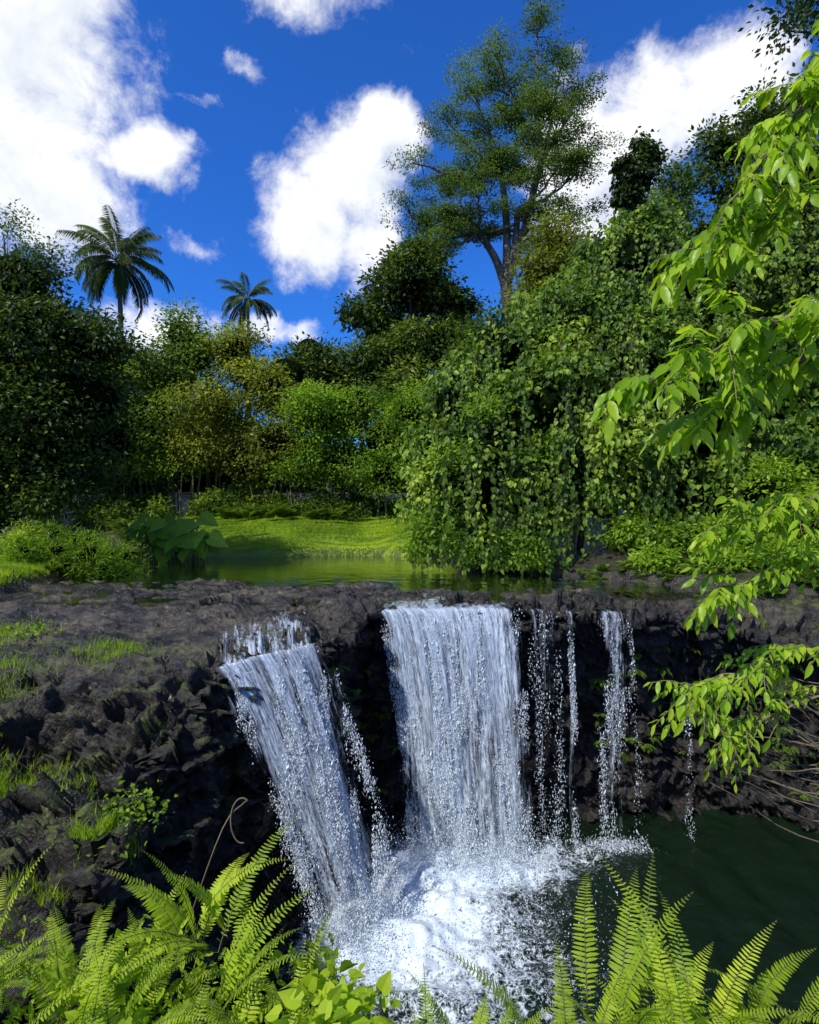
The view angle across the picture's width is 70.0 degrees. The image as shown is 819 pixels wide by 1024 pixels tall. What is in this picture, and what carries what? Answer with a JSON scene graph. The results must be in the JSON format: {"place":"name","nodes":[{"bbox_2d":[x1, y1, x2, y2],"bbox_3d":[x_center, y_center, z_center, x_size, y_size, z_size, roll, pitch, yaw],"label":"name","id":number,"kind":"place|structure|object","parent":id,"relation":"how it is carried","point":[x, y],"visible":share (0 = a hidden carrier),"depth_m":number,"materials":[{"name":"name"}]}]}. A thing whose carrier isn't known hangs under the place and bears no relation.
{"place":"outdoors","nodes":[
{"label":"outdoors","id":0,"kind":"place"},
{"bbox_2d":[0,492,818,1023],"bbox_3d":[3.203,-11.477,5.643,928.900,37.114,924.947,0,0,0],"label":"ground","id":1,"kind":"structure","parent":0,"point":[168,712],"depth_m":9.36,"materials":[{"name":"stone"}]},
{"bbox_2d":[0,198,101,320],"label":"roadside tree","id":2,"kind":"object","parent":1,"relation":"on","point":[36,245],"visible":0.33,"depth_m":36.02,"materials":[{"name":"green plant"}]},
{"bbox_2d":[0,513,156,579],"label":"riverside bush","id":3,"kind":"object","parent":1,"relation":"on","point":[86,556],"visible":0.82,"depth_m":14.08,"materials":[{"name":"green plant"}]},
{"bbox_2d":[0,243,163,554],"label":"mango tree","id":4,"kind":"object","parent":1,"relation":"on","point":[60,389],"visible":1,"depth_m":15.10,"materials":[{"name":"green plant"}]},
{"bbox_2d":[0,614,171,954],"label":"rock grass tufts","id":5,"kind":"object","parent":1,"relation":"on","point":[80,833],"visible":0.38,"depth_m":6.47,"materials":[{"name":"green plant"}]},
{"bbox_2d":[1,619,177,978],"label":"rock weeds","id":6,"kind":"object","parent":1,"relation":"on","point":[129,811],"visible":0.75,"depth_m":5.92,"materials":[{"name":"green plant"}]},
{"bbox_2d":[55,205,174,464],"bbox_3d":[-19.913,-10.150,40.059,7.283,21.302,7.107,0,0,0],"label":"coconut palm","id":7,"kind":"object","parent":1,"relation":"on","point":[123,267],"visible":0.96,"depth_m":39.64,"materials":[{"name":"green plant"}]},
{"bbox_2d":[77,291,232,508],"bbox_3d":[-12.356,-4.454,26.789,8.559,10.933,5.691,0,0,15],"label":"broadleaf tree","id":8,"kind":"object","parent":1,"relation":"on","point":[142,429],"visible":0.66,"depth_m":26.16,"materials":[{"name":"green plant"}]},
{"bbox_2d":[122,511,228,564],"bbox_3d":[-7.310,0.820,18.120,2.811,1.741,2.074,0,0,-32],"label":"elephant ear plant","id":9,"kind":"object","parent":1,"relation":"on","point":[162,540],"visible":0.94,"depth_m":17.84,"materials":[{"name":"green plant"}]},
{"bbox_2d":[0,499,411,585],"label":"lawn grass","id":10,"kind":"structure","parent":1,"relation":"on","point":[7,568],"depth_m":22.06,"materials":[{"name":"green plant"}]},
{"bbox_2d":[172,797,247,970],"bbox_3d":[-1.506,2.750,4.399,0.552,1.105,0.129,0,0,-33],"label":"vine tendril","id":11,"kind":"object","parent":1,"relation":"on","point":[231,813],"visible":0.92,"depth_m":4.49},
{"bbox_2d":[107,501,353,556],"bbox_3d":[-7.258,0.958,23.702,10.562,2.858,4.456,0,0,-33],"label":"tree fern patch","id":12,"kind":"object","parent":1,"relation":"on","point":[119,528],"visible":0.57,"depth_m":24.58,"materials":[{"name":"green plant"}]},
{"bbox_2d":[151,311,313,494],"bbox_3d":[-7.785,-4.122,26.408,7.374,9.875,5.017,0,0,0],"label":"broadleaf tree","id":13,"kind":"object","parent":1,"relation":"on","point":[217,401],"visible":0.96,"depth_m":25.76,"materials":[{"name":"green plant"}]},
{"bbox_2d":[68,481,411,530],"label":"understory shrubs","id":14,"kind":"object","parent":1,"relation":"on","point":[130,509],"visible":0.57,"depth_m":25.40,"materials":[{"name":"green plant"}]},
{"bbox_2d":[215,272,276,388],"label":"coconut palm","id":15,"kind":"object","parent":1,"relation":"on","point":[247,305],"visible":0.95,"depth_m":59.31,"materials":[{"name":"green plant"}]},
{"bbox_2d":[113,381,387,519],"bbox_3d":[-7.157,-2.872,26.388,12.487,6.424,2.000,0,0,0],"label":"bamboo thicket","id":16,"kind":"object","parent":1,"relation":"on","point":[179,506],"visible":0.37,"depth_m":26.20,"materials":[{"name":"green plant"}]},
{"bbox_2d":[0,297,518,532],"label":"forest edge foliage","id":17,"kind":"object","parent":1,"relation":"on","point":[480,325],"visible":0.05,"depth_m":24.61,"materials":[{"name":"green plant"}]},
{"bbox_2d":[0,900,624,1023],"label":"broadleaf groundcover","id":18,"kind":"object","parent":1,"relation":"on","point":[332,998],"visible":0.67,"depth_m":2.02,"materials":[{"name":"green plant"}]},
{"bbox_2d":[264,331,383,498],"bbox_3d":[-4.574,-5.072,32.470,8.716,10.181,6.955,0,0,36],"label":"broadleaf tree","id":19,"kind":"object","parent":1,"relation":"on","point":[311,358],"visible":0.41,"depth_m":31.77,"materials":[{"name":"green plant"}]},
{"bbox_2d":[253,374,438,506],"bbox_3d":[-2.006,-2.705,25.608,9.332,6.446,4.802,0,0,8],"label":"hibiscus tree","id":20,"kind":"object","parent":1,"relation":"on","point":[327,412],"visible":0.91,"depth_m":25.03,"materials":[{"name":"green plant"}]},
{"bbox_2d":[78,412,705,493],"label":"distant forest","id":21,"kind":"object","parent":1,"relation":"on","point":[186,486],"visible":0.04,"depth_m":45.87,"materials":[{"name":"green plant"}]},
{"bbox_2d":[0,813,818,1023],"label":"sword fern","id":22,"kind":"object","parent":1,"relation":"on","point":[673,1005],"visible":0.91,"depth_m":2.08,"materials":[{"name":"green plant"}]},
{"bbox_2d":[331,229,498,497],"bbox_3d":[0.532,-6.579,28.461,8.861,14.207,6.606,0,0,0],"label":"breadfruit tree","id":23,"kind":"object","parent":1,"relation":"on","point":[414,285],"visible":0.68,"depth_m":28.03,"materials":[{"name":"green plant"}]},
{"bbox_2d":[380,0,632,323],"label":"albizia tree","id":24,"kind":"object","parent":1,"relation":"on","point":[455,225],"visible":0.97,"depth_m":29.63,"materials":[{"name":"green plant"}]},
{"bbox_2d":[493,203,603,321],"bbox_3d":[6.072,-6.449,24.917,5.206,12.914,4.346,0,0,-34],"label":"broadleaf tree","id":25,"kind":"object","parent":1,"relation":"on","point":[546,258],"visible":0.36,"depth_m":24.43,"materials":[{"name":"green plant"}]},
{"bbox_2d":[325,633,818,817],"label":"cliff ferns","id":26,"kind":"object","parent":1,"relation":"on","point":[381,716],"visible":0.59,"depth_m":10.37,"materials":[{"name":"green plant"}]},
{"bbox_2d":[392,188,818,575],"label":"vine covered trees","id":27,"kind":"object","parent":1,"relation":"on","point":[597,318],"visible":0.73,"depth_m":15.37,"materials":[{"name":"green plant"}]},
{"bbox_2d":[393,351,818,582],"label":"riverbank shrubs","id":28,"kind":"object","parent":1,"relation":"on","point":[762,484],"visible":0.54,"depth_m":14.38,"materials":[{"name":"green plant"}]},
{"bbox_2d":[604,126,672,508],"bbox_3d":[8.503,-7.175,21.962,2.636,14.350,2.268,0,0,29],"label":"vine covered snag","id":29,"kind":"object","parent":1,"relation":"on","point":[636,175],"visible":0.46,"depth_m":21.71,"materials":[{"name":"green plant"}]},
{"bbox_2d":[600,147,725,233],"bbox_3d":[11.179,-8.992,25.685,4.592,13.992,4.766,0,0,43],"label":"broadleaf tree","id":30,"kind":"object","parent":1,"relation":"on","point":[686,185],"visible":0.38,"depth_m":25.52,"materials":[{"name":"green plant"}]},
{"bbox_2d":[575,558,818,599],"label":"riverbank ferns","id":31,"kind":"object","parent":1,"relation":"on","point":[666,570],"visible":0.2,"depth_m":12.95,"materials":[{"name":"green plant"}]},
{"bbox_2d":[591,19,818,842],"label":"leafy sapling tree","id":32,"kind":"object","parent":1,"relation":"on","point":[721,252],"visible":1,"depth_m":2.99,"materials":[{"name":"green plant"}]},
{"bbox_2d":[678,53,818,243],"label":"broadleaf tree","id":33,"kind":"object","parent":1,"relation":"on","point":[718,145],"visible":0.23,"depth_m":25.22,"materials":[{"name":"green plant"}]},
{"bbox_2d":[738,0,818,71],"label":"overhanging tree","id":34,"kind":"object","parent":1,"relation":"on","point":[802,11],"visible":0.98,"depth_m":8.36,"materials":[{"name":"green plant"}]},
{"bbox_2d":[0,556,818,612],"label":"river water","id":35,"kind":"structure","parent":0,"point":[316,571],"depth_m":14.06,"materials":[{"name":"green liquid"}]},
{"bbox_2d":[0,0,818,447],"label":"sky","id":36,"kind":"structure","parent":0,"point":[255,138],"materials":[{"name":"blue"}]},
{"bbox_2d":[227,806,818,1023],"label":"plunge pool water","id":37,"kind":"structure","parent":0,"point":[746,879],"depth_m":7.94,"materials":[{"name":"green liquid"}]},
{"bbox_2d":[218,614,414,960],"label":"waterfall","id":38,"kind":"structure","parent":37,"relation":"on","point":[347,828],"depth_m":7.58,"materials":[{"name":"liquid"}]},
{"bbox_2d":[378,602,536,863],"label":"waterfall","id":39,"kind":"structure","parent":37,"relation":"on","point":[449,772],"depth_m":9.35,"materials":[{"name":"liquid"}]},
{"bbox_2d":[310,770,652,1023],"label":"splash spray","id":40,"kind":"object","parent":37,"relation":"on","point":[486,856],"visible":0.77,"depth_m":8.72,"materials":[{"name":"white liquid"}]},
{"bbox_2d":[528,612,567,854],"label":"waterfall","id":41,"kind":"structure","parent":37,"relation":"on","point":[556,812],"depth_m":9.54,"materials":[{"name":"liquid"}]},
{"bbox_2d":[567,611,581,852],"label":"waterfall","id":42,"kind":"structure","parent":37,"relation":"on","point":[575,726],"depth_m":9.59,"materials":[{"name":"liquid"}]},
{"bbox_2d":[597,611,644,851],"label":"waterfall","id":43,"kind":"structure","parent":37,"relation":"on","point":[613,734],"depth_m":9.63,"materials":[{"name":"liquid"}]},
{"bbox_2d":[685,717,695,837],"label":"waterfall","id":44,"kind":"structure","parent":37,"relation":"on","point":[689,772],"depth_m":9.78,"materials":[{"name":"liquid"}]}
]}

